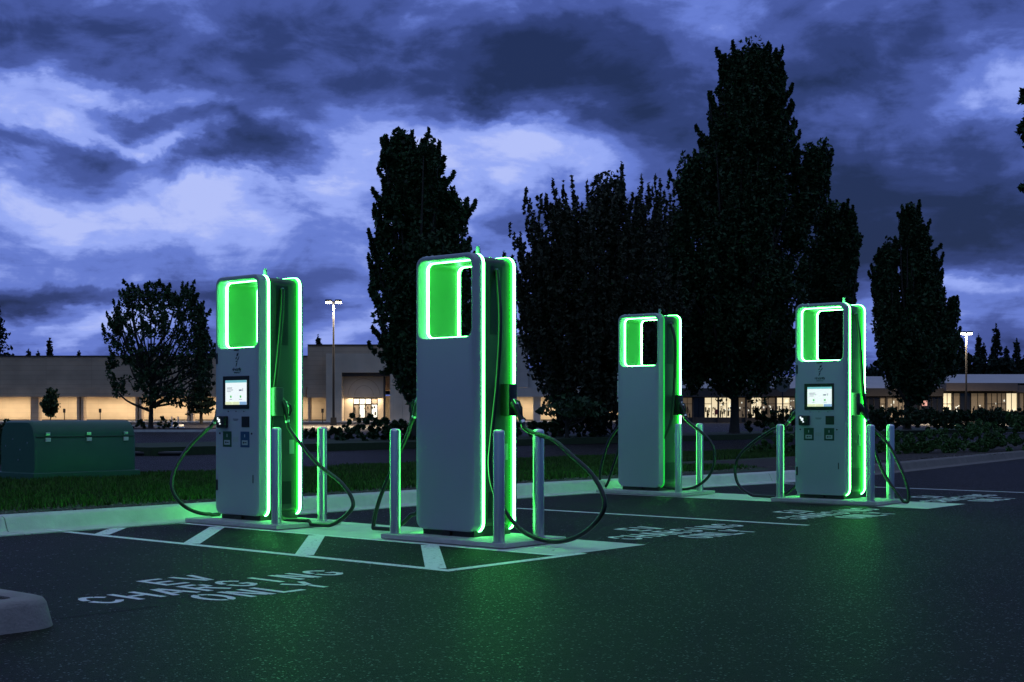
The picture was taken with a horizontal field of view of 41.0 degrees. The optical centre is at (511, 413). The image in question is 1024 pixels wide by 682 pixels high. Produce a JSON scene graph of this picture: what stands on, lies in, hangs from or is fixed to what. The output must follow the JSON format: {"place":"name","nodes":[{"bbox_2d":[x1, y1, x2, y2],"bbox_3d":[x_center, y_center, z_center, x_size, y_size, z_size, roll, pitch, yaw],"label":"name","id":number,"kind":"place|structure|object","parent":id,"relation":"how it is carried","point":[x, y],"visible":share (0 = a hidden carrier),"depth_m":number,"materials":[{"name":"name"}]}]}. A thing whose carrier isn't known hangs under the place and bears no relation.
{"place":"outdoors","nodes":[
{"label":"outdoors","id":0,"kind":"place"},
{"bbox_2d":[185,301,215,423],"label":"conifer tree","id":1,"kind":"object","parent":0,"point":[202,406],"visible":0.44,"depth_m":149.59,"materials":[{"name":"green plant"}]},
{"bbox_2d":[0,421,615,421],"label":"store pavement","id":2,"kind":"structure","parent":0,"point":[303,421],"depth_m":175.00,"materials":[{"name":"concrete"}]},
{"bbox_2d":[315,334,321,343],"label":"conifer tree","id":3,"kind":"object","parent":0,"point":[317,340],"visible":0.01,"depth_m":249.79,"materials":[{"name":"green plant"}]},
{"bbox_2d":[0,422,1023,681],"bbox_3d":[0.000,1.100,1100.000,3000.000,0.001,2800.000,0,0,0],"label":"ground","id":4,"kind":"structure","parent":0,"point":[932,594],"depth_m":7.42,"materials":[{"name":"grey asphalt"}]},
{"bbox_2d":[0,418,9,463],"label":"hedge","id":5,"kind":"object","parent":4,"relation":"on","point":[3,424],"visible":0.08,"depth_m":30.76,"materials":[{"name":"green plant"}]},
{"bbox_2d":[0,306,15,355],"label":"conifer tree","id":6,"kind":"object","parent":4,"relation":"on","point":[2,333],"visible":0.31,"depth_m":230.24,"materials":[{"name":"green plant"}]},
{"bbox_2d":[46,338,53,355],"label":"conifer tree","id":7,"kind":"object","parent":4,"relation":"on","point":[49,350],"visible":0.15,"depth_m":259.77,"materials":[{"name":"green plant"}]},
{"bbox_2d":[132,425,183,426],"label":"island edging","id":8,"kind":"object","parent":4,"relation":"on","point":[154,425],"visible":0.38,"depth_m":117.83,"materials":[{"name":"concrete"}]},
{"bbox_2d":[135,451,181,455],"bbox_3d":[-9.568,1.045,36.000,1.800,0.110,0.240,0,0,0],"label":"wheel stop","id":9,"kind":"object","parent":4,"relation":"on","point":[163,453],"visible":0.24,"depth_m":35.89,"materials":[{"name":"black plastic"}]},
{"bbox_2d":[133,428,215,429],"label":"planted island","id":10,"kind":"structure","parent":4,"relation":"on","point":[171,429],"depth_m":82.00,"materials":[{"name":"green plant"}]},
{"bbox_2d":[135,418,146,428],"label":"shrub","id":11,"kind":"object","parent":10,"relation":"on","point":[141,422],"visible":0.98,"depth_m":83.08,"materials":[{"name":"green plant"}]},
{"bbox_2d":[101,278,215,427],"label":"deciduous tree","id":12,"kind":"object","parent":10,"relation":"on","point":[152,370],"visible":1,"depth_m":84.02,"materials":[{"name":"green plant"}]},
{"bbox_2d":[157,416,167,428],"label":"shrub","id":13,"kind":"object","parent":10,"relation":"on","point":[163,419],"visible":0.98,"depth_m":83.13,"materials":[{"name":"green plant"}]},
{"bbox_2d":[167,418,178,427],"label":"shrub","id":14,"kind":"object","parent":10,"relation":"on","point":[174,423],"visible":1,"depth_m":83.44,"materials":[{"name":"green plant"}]},
{"bbox_2d":[134,429,215,431],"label":"island edging","id":15,"kind":"object","parent":4,"relation":"on","point":[212,430],"visible":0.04,"depth_m":81.83,"materials":[{"name":"concrete"}]},
{"bbox_2d":[0,335,617,420],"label":"department store","id":16,"kind":"structure","parent":4,"relation":"on","point":[364,387],"depth_m":179.82,"materials":[{"name":"paint"}]},
{"bbox_2d":[353,398,377,420],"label":"entrance doors","id":17,"kind":"structure","parent":16,"relation":"in","point":[359,410],"depth_m":179.80,"materials":[{"name":"beige glass"}]},
{"bbox_2d":[303,424,358,438],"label":"hedge","id":18,"kind":"object","parent":4,"relation":"on","point":[312,433],"visible":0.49,"depth_m":60.68,"materials":[{"name":"green plant"}]},
{"bbox_2d":[325,299,341,424],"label":"street lamp","id":19,"kind":"object","parent":4,"relation":"on","point":[333,420],"visible":0.95,"depth_m":129.91,"materials":[{"name":"black"}]},
{"bbox_2d":[0,470,794,536],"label":"curb","id":20,"kind":"structure","parent":4,"relation":"on","point":[68,521],"depth_m":14.29,"materials":[{"name":"concrete"}]},
{"bbox_2d":[191,522,644,554],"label":"concrete walkway","id":21,"kind":"structure","parent":4,"relation":"on","point":[356,530],"depth_m":11.76,"materials":[{"name":"grey concrete"}]},
{"bbox_2d":[185,515,340,529],"bbox_3d":[-2.490,1.071,13.634,1.420,0.041,0.820,0,0,40],"label":"concrete pad","id":22,"kind":"object","parent":21,"relation":"on","point":[220,520],"visible":0.66,"depth_m":13.33,"materials":[{"name":"grey concrete"}]},
{"bbox_2d":[170,268,354,526],"bbox_3d":[-2.334,-0.175,13.669,2.216,2.519,0.738,0,0,26],"label":"ev charger","id":23,"kind":"object","parent":22,"relation":"on","point":[259,357],"visible":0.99,"depth_m":13.60,"materials":[{"name":"green"}]},
{"bbox_2d":[270,427,282,524],"bbox_3d":[-2.241,0.589,13.016,0.124,0.923,0.124,0,0,-40],"label":"bollard","id":24,"kind":"object","parent":22,"relation":"on","point":[275,475],"visible":1,"depth_m":12.98,"materials":[{"name":"silver metal"}]},
{"bbox_2d":[316,427,328,520],"bbox_3d":[-1.863,0.589,13.430,0.124,0.923,0.124,0,0,13],"label":"bollard","id":25,"kind":"object","parent":22,"relation":"on","point":[321,475],"visible":1,"depth_m":13.39,"materials":[{"name":"silver metal"}]},
{"bbox_2d":[381,530,565,548],"bbox_3d":[-0.344,1.071,11.836,1.420,0.041,0.820,0,0,40],"label":"concrete pad","id":26,"kind":"object","parent":21,"relation":"on","point":[516,539],"visible":0.64,"depth_m":11.52,"materials":[{"name":"grey concrete"}]},
{"bbox_2d":[388,428,401,533],"bbox_3d":[-1.025,0.589,12.008,0.124,0.923,0.124,0,0,-8],"label":"bollard","id":27,"kind":"object","parent":26,"relation":"on","point":[395,480],"visible":1,"depth_m":11.97,"materials":[{"name":"silver metal"}]},
{"bbox_2d":[371,246,606,543],"bbox_3d":[-0.273,-0.176,11.875,2.701,2.519,0.572,0,0,40],"label":"ev charger","id":28,"kind":"object","parent":26,"relation":"on","point":[467,403],"visible":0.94,"depth_m":11.77,"materials":[{"name":"green"}]},
{"bbox_2d":[492,429,506,542],"bbox_3d":[-0.106,0.589,11.174,0.124,0.923,0.124,0,0,-24],"label":"bollard","id":29,"kind":"object","parent":26,"relation":"on","point":[498,485],"visible":1,"depth_m":11.14,"materials":[{"name":"silver metal"}]},
{"bbox_2d":[533,429,545,537],"bbox_3d":[0.226,0.589,11.627,0.124,0.923,0.124,0,0,29],"label":"bollard","id":30,"kind":"object","parent":26,"relation":"on","point":[538,486],"visible":0.84,"depth_m":11.59,"materials":[{"name":"silver metal"}]},
{"bbox_2d":[0,440,1023,513],"bbox_3d":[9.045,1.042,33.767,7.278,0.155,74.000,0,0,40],"label":"verge","id":31,"kind":"structure","parent":4,"relation":"on","point":[312,493],"depth_m":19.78,"materials":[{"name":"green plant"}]},
{"bbox_2d":[0,420,139,480],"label":"utility cabinet","id":32,"kind":"object","parent":31,"relation":"on","point":[49,448],"visible":0.97,"depth_m":20.05,"materials":[{"name":"green metal"}]},
{"bbox_2d":[0,453,1011,514],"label":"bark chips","id":33,"kind":"object","parent":31,"relation":"on","point":[58,507],"visible":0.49,"depth_m":16.70,"materials":[{"name":"brown wood"}]},
{"bbox_2d":[748,422,794,452],"bbox_3d":[6.377,0.621,32.257,1.125,0.841,1.376,0,0,-32],"label":"shrub","id":34,"kind":"object","parent":31,"relation":"on","point":[764,446],"visible":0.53,"depth_m":32.40,"materials":[{"name":"green plant"}]},
{"bbox_2d":[866,429,922,453],"bbox_3d":[9.246,0.683,33.312,1.193,0.760,1.445,0,0,-31],"label":"shrub","id":35,"kind":"object","parent":31,"relation":"on","point":[898,435],"visible":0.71,"depth_m":32.96,"materials":[{"name":"green plant"}]},
{"bbox_2d":[901,427,966,452],"bbox_3d":[10.407,0.679,33.896,1.418,0.701,1.324,0,0,-30],"label":"shrub","id":36,"kind":"object","parent":31,"relation":"on","point":[929,445],"visible":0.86,"depth_m":33.63,"materials":[{"name":"green plant"}]},
{"bbox_2d":[940,418,1013,451],"bbox_3d":[11.867,0.580,34.904,1.568,0.954,1.428,0,0,-23],"label":"shrub","id":37,"kind":"object","parent":31,"relation":"on","point":[973,430],"visible":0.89,"depth_m":34.67,"materials":[{"name":"green plant"}]},
{"bbox_2d":[982,412,1023,449],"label":"shrub","id":38,"kind":"object","parent":31,"relation":"on","point":[1015,420],"visible":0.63,"depth_m":36.02,"materials":[{"name":"green plant"}]},
{"bbox_2d":[0,484,1023,619],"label":"sealed parking bays","id":39,"kind":"object","parent":4,"relation":"on","point":[94,566],"visible":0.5,"depth_m":11.16,"materials":[{"name":"grey asphalt"}]},
{"bbox_2d":[0,589,52,634],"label":"island curb","id":40,"kind":"structure","parent":39,"relation":"on","point":[22,612],"depth_m":6.94,"materials":[{"name":"concrete"}]},
{"bbox_2d":[49,483,1023,570],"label":"painted lines","id":41,"kind":"object","parent":39,"relation":"on","point":[433,557],"visible":0.92,"depth_m":11.30,"materials":[{"name":"paint"}]},
{"bbox_2d":[58,492,1020,670],"bbox_3d":[1.242,1.091,13.516,7.156,0.005,18.975,0,0,40],"label":"grit","id":42,"kind":"object","parent":39,"relation":"on","point":[410,508],"visible":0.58,"depth_m":12.09,"materials":[{"name":"gravel"}]},
{"bbox_2d":[78,494,1014,602],"bbox_3d":[1.978,1.097,13.277,1.211,0.001,13.853,0,0,40],"label":"painted lettering","id":43,"kind":"object","parent":39,"relation":"on","point":[707,534],"visible":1,"depth_m":9.11,"materials":[{"name":"paint"}]},
{"bbox_2d":[605,493,960,508],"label":"concrete walkway","id":44,"kind":"structure","parent":4,"relation":"on","point":[923,505],"depth_m":17.32,"materials":[{"name":"grey concrete"}]},
{"bbox_2d":[596,488,714,495],"bbox_3d":[1.970,1.071,18.834,1.420,0.041,0.820,0,0,40],"label":"concrete pad","id":45,"kind":"object","parent":44,"relation":"on","point":[663,493],"visible":0.77,"depth_m":18.48,"materials":[{"name":"grey concrete"}]},
{"bbox_2d":[599,309,715,490],"bbox_3d":[1.978,-0.181,18.927,1.949,2.508,0.572,0,0,40],"label":"ev charger","id":46,"kind":"object","parent":45,"relation":"on","point":[651,408],"visible":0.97,"depth_m":18.77,"materials":[{"name":"white metal"}]},
{"bbox_2d":[674,423,682,492],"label":"bollard","id":47,"kind":"object","parent":45,"relation":"on","point":[678,457],"visible":1,"depth_m":18.17,"materials":[{"name":"silver metal"}]},
{"bbox_2d":[695,423,703,490],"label":"bollard","id":48,"kind":"object","parent":45,"relation":"on","point":[699,457],"visible":0.95,"depth_m":18.57,"materials":[{"name":"silver metal"}]},
{"bbox_2d":[771,495,905,505],"bbox_3d":[4.048,1.071,17.002,1.420,0.041,0.820,0,0,40],"label":"concrete pad","id":49,"kind":"object","parent":44,"relation":"on","point":[855,501],"visible":0.66,"depth_m":16.72,"materials":[{"name":"grey concrete"}]},
{"bbox_2d":[776,424,784,497],"bbox_3d":[3.367,0.589,17.173,0.124,0.923,0.124,0,0,-13],"label":"bollard","id":50,"kind":"object","parent":49,"relation":"on","point":[779,460],"visible":1,"depth_m":17.13,"materials":[{"name":"silver metal"}]},
{"bbox_2d":[734,297,910,503],"bbox_3d":[3.847,-0.175,17.236,2.458,2.520,0.627,0,0,40],"label":"ev charger","id":51,"kind":"object","parent":49,"relation":"on","point":[829,414],"visible":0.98,"depth_m":16.94,"materials":[{"name":"green"}]},
{"bbox_2d":[866,424,875,501],"bbox_3d":[4.296,0.589,16.383,0.124,0.923,0.124,0,0,-29],"label":"bollard","id":52,"kind":"object","parent":49,"relation":"on","point":[870,462],"visible":1,"depth_m":16.34,"materials":[{"name":"silver metal"}]},
{"bbox_2d":[886,424,894,499],"bbox_3d":[4.646,0.589,16.795,0.124,0.923,0.124,0,0,24],"label":"bollard","id":53,"kind":"object","parent":49,"relation":"on","point":[889,459],"visible":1,"depth_m":16.75,"materials":[{"name":"silver metal"}]},
{"bbox_2d":[682,374,1023,422],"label":"shop row","id":54,"kind":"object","parent":4,"relation":"on","point":[990,392],"visible":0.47,"depth_m":170.36,"materials":[{"name":"concrete"}]},
{"bbox_2d":[682,397,691,416],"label":"window frame","id":55,"kind":"structure","parent":54,"relation":"in","point":[687,400],"depth_m":170.36,"materials":[{"name":"brown glass"}]},
{"bbox_2d":[694,397,703,416],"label":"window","id":56,"kind":"structure","parent":54,"relation":"in","point":[698,401],"depth_m":170.36,"materials":[{"name":"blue glass"}]},
{"bbox_2d":[704,397,710,416],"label":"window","id":57,"kind":"structure","parent":54,"relation":"in","point":[707,400],"depth_m":170.36,"materials":[{"name":"beige glass"}]},
{"bbox_2d":[711,397,716,416],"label":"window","id":58,"kind":"structure","parent":54,"relation":"in","point":[713,402],"depth_m":170.36,"materials":[{"name":"beige glass"}]},
{"bbox_2d":[719,397,726,416],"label":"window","id":59,"kind":"structure","parent":54,"relation":"in","point":[722,409],"depth_m":170.36,"materials":[{"name":"beige glass"}]},
{"bbox_2d":[726,398,730,416],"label":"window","id":60,"kind":"structure","parent":54,"relation":"in","point":[728,403],"depth_m":170.36,"materials":[{"name":"beige glass"}]},
{"bbox_2d":[739,397,744,416],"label":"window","id":61,"kind":"structure","parent":54,"relation":"in","point":[741,399],"depth_m":170.36,"materials":[{"name":"brown glass"}]},
{"bbox_2d":[747,397,750,416],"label":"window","id":62,"kind":"structure","parent":54,"relation":"in","point":[748,404],"depth_m":170.36,"materials":[{"name":"brown glass"}]},
{"bbox_2d":[751,397,760,416],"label":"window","id":63,"kind":"structure","parent":54,"relation":"in","point":[757,405],"depth_m":170.36,"materials":[{"name":"beige glass"}]},
{"bbox_2d":[761,397,774,416],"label":"window frame","id":64,"kind":"structure","parent":54,"relation":"in","point":[770,402],"depth_m":170.36,"materials":[{"name":"brown glass"}]},
{"bbox_2d":[777,397,789,415],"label":"window frame","id":65,"kind":"structure","parent":54,"relation":"in","point":[779,399],"depth_m":170.36,"materials":[{"name":"beige glass"}]},
{"bbox_2d":[789,397,794,413],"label":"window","id":66,"kind":"structure","parent":54,"relation":"in","point":[792,399],"depth_m":170.36,"materials":[{"name":"beige glass"}]},
{"bbox_2d":[867,397,879,410],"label":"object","id":67,"kind":"structure","parent":54,"relation":"in","point":[875,401],"depth_m":170.36,"materials":[{"name":"black glass"}]},
{"bbox_2d":[880,397,884,411],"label":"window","id":68,"kind":"structure","parent":54,"relation":"in","point":[882,399],"depth_m":170.36,"materials":[{"name":"beige glass"}]},
{"bbox_2d":[888,397,898,416],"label":"window frame","id":69,"kind":"structure","parent":54,"relation":"in","point":[892,402],"depth_m":170.36,"materials":[{"name":"beige glass"}]},
{"bbox_2d":[898,397,903,416],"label":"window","id":70,"kind":"structure","parent":54,"relation":"in","point":[900,405],"depth_m":170.36,"materials":[{"name":"brown glass"}]},
{"bbox_2d":[921,397,931,409],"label":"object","id":71,"kind":"structure","parent":54,"relation":"in","point":[928,403],"depth_m":170.36,"materials":[{"name":"brown glass"}]},
{"bbox_2d":[931,397,942,411],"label":"wall","id":72,"kind":"structure","parent":54,"relation":"in","point":[936,402],"depth_m":170.36,"materials":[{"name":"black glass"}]},
{"bbox_2d":[942,393,950,410],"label":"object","id":73,"kind":"structure","parent":54,"relation":"in","point":[947,396],"depth_m":170.36,"materials":[{"name":"beige glass"}]},
{"bbox_2d":[954,393,958,410],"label":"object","id":74,"kind":"structure","parent":54,"relation":"in","point":[956,395],"depth_m":170.36,"materials":[{"name":"brown glass"}]},
{"bbox_2d":[959,393,969,410],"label":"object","id":75,"kind":"structure","parent":54,"relation":"in","point":[961,395],"depth_m":170.36,"materials":[{"name":"black glass"}]},
{"bbox_2d":[970,393,983,412],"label":"window frame","id":76,"kind":"structure","parent":54,"relation":"in","point":[976,399],"depth_m":170.36,"materials":[{"name":"brown glass"}]},
{"bbox_2d":[987,393,996,410],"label":"window","id":77,"kind":"structure","parent":54,"relation":"in","point":[991,397],"depth_m":170.36,"materials":[{"name":"brown glass"}]},
{"bbox_2d":[997,393,1004,410],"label":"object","id":78,"kind":"structure","parent":54,"relation":"in","point":[1000,396],"depth_m":170.36,"materials":[{"name":"brown glass"}]},
{"bbox_2d":[1005,393,1016,411],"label":"window frame","id":79,"kind":"structure","parent":54,"relation":"in","point":[1010,398],"depth_m":170.36,"materials":[{"name":"beige glass"}]},
{"bbox_2d":[1020,393,1023,411],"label":"window","id":80,"kind":"structure","parent":54,"relation":"in","point":[1021,394],"depth_m":170.36,"materials":[{"name":"brown glass"}]},
{"bbox_2d":[866,364,884,375],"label":"background tree","id":81,"kind":"object","parent":4,"relation":"on","point":[872,370],"visible":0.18,"depth_m":224.90,"materials":[{"name":"green plant"}]},
{"bbox_2d":[866,450,1023,475],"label":"old curb","id":82,"kind":"structure","parent":4,"relation":"on","point":[929,464],"depth_m":29.15,"materials":[{"name":"concrete"}]},
{"bbox_2d":[960,341,964,354],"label":"conifer tree","id":83,"kind":"object","parent":4,"relation":"on","point":[962,346],"visible":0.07,"depth_m":247.65,"materials":[{"name":"green plant"}]},
{"bbox_2d":[961,331,972,423],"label":"street lamp","id":84,"kind":"object","parent":4,"relation":"on","point":[966,333],"visible":0.81,"depth_m":149.92,"materials":[{"name":"black"}]},
{"bbox_2d":[957,352,985,373],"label":"background tree","id":85,"kind":"object","parent":4,"relation":"on","point":[978,366],"visible":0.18,"depth_m":224.69,"materials":[{"name":"green plant"}]},
{"bbox_2d":[974,333,981,359],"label":"conifer tree","id":86,"kind":"object","parent":4,"relation":"on","point":[978,344],"visible":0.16,"depth_m":249.76,"materials":[{"name":"green plant"}]},
{"bbox_2d":[980,342,987,372],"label":"conifer tree","id":87,"kind":"object","parent":4,"relation":"on","point":[983,354],"visible":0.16,"depth_m":235.81,"materials":[{"name":"green plant"}]},
{"bbox_2d":[987,323,1003,360],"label":"conifer tree","id":88,"kind":"object","parent":4,"relation":"on","point":[995,347],"visible":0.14,"depth_m":239.74,"materials":[{"name":"green plant"}]},
{"bbox_2d":[982,356,1023,384],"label":"background tree","id":89,"kind":"object","parent":4,"relation":"on","point":[1001,365],"visible":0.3,"depth_m":222.56,"materials":[{"name":"green plant"}]},
{"bbox_2d":[1003,346,1009,358],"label":"conifer tree","id":90,"kind":"object","parent":4,"relation":"on","point":[1006,352],"visible":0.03,"depth_m":229.87,"materials":[{"name":"green plant"}]},
{"bbox_2d":[1012,337,1021,364],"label":"conifer tree","id":91,"kind":"object","parent":4,"relation":"on","point":[1016,354],"visible":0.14,"depth_m":244.71,"materials":[{"name":"green plant"}]},
{"bbox_2d":[1014,87,1023,192],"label":"deciduous tree","id":92,"kind":"object","parent":4,"relation":"on","point":[1019,131],"visible":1,"depth_m":32.50,"materials":[{"name":"green plant"}]},
{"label":"planted island","id":93,"kind":"structure","parent":4,"relation":"on","visible":0},
{"bbox_2d":[39,387,60,419],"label":"deciduous tree","id":94,"kind":"object","parent":93,"relation":"on","point":[49,404],"visible":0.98,"depth_m":118.67,"materials":[{"name":"green plant"}]},
{"bbox_2d":[0,0,1023,395],"label":"sky","id":95,"kind":"structure","parent":0,"point":[175,142],"materials":[{"name":"blue"}]},
{"bbox_2d":[135,426,1021,455],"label":"planted island","id":96,"kind":"structure","parent":0,"point":[154,449],"depth_m":43.42,"materials":[{"name":"plant"}]},
{"bbox_2d":[334,412,415,440],"bbox_3d":[-3.885,0.496,46.001,1.772,1.094,4.179,0,0,43],"label":"hedge","id":97,"kind":"object","parent":96,"relation":"on","point":[400,424],"visible":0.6,"depth_m":45.04,"materials":[{"name":"green plant"}]},
{"bbox_2d":[366,126,480,439],"bbox_3d":[-3.094,-4.356,46.037,3.981,10.590,3.254,0,0,24],"label":"deciduous tree","id":98,"kind":"object","parent":96,"relation":"on","point":[422,210],"visible":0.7,"depth_m":45.46,"materials":[{"name":"green plant"}]},
{"bbox_2d":[517,418,596,436],"bbox_3d":[1.311,0.514,51.744,4.122,0.988,1.759,0,0,-38],"label":"hedge","id":99,"kind":"object","parent":96,"relation":"on","point":[553,426],"visible":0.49,"depth_m":51.32,"materials":[{"name":"green plant"}]},
{"bbox_2d":[535,392,606,437],"bbox_3d":[2.197,0.146,50.084,2.598,1.862,1.897,0,0,24],"label":"shrub","id":100,"kind":"object","parent":96,"relation":"on","point":[569,409],"visible":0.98,"depth_m":49.76,"materials":[{"name":"green plant"}]},
{"bbox_2d":[502,161,695,436],"bbox_3d":[3.402,-4.158,52.963,7.582,10.712,6.341,0,0,0],"label":"deciduous tree","id":101,"kind":"object","parent":96,"relation":"on","point":[575,291],"visible":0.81,"depth_m":51.48,"materials":[{"name":"green plant"}]},
{"bbox_2d":[582,418,617,434],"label":"hedge","id":102,"kind":"object","parent":96,"relation":"on","point":[583,432],"visible":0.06,"depth_m":56.42,"materials":[{"name":"green plant"}]},
{"bbox_2d":[659,35,834,433],"bbox_3d":[10.099,-7.911,60.471,6.747,17.698,6.106,0,0,39],"label":"deciduous tree","id":103,"kind":"object","parent":96,"relation":"on","point":[737,184],"visible":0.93,"depth_m":59.41,"materials":[{"name":"green plant"}]},
{"bbox_2d":[744,408,794,432],"bbox_3d":[11.703,0.343,61.484,2.238,1.272,1.646,0,0,-27],"label":"hedge","id":104,"kind":"object","parent":96,"relation":"on","point":[764,419],"visible":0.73,"depth_m":61.34,"materials":[{"name":"green plant"}]},
{"bbox_2d":[776,379,789,408],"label":"stop sign","id":105,"kind":"object","parent":96,"relation":"on","point":[780,388],"visible":0.39,"depth_m":71.95,"materials":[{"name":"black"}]},
{"bbox_2d":[800,198,863,359],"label":"deciduous tree","id":106,"kind":"object","parent":96,"relation":"on","point":[833,257],"visible":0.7,"depth_m":65.26,"materials":[{"name":"green plant"}]},
{"bbox_2d":[867,199,962,429],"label":"deciduous tree","id":107,"kind":"object","parent":96,"relation":"on","point":[918,338],"visible":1,"depth_m":73.37,"materials":[{"name":"green plant"}]},
{"bbox_2d":[866,404,1023,430],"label":"hedge","id":108,"kind":"object","parent":96,"relation":"on","point":[880,420],"visible":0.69,"depth_m":70.68,"materials":[{"name":"green plant"}]}
]}

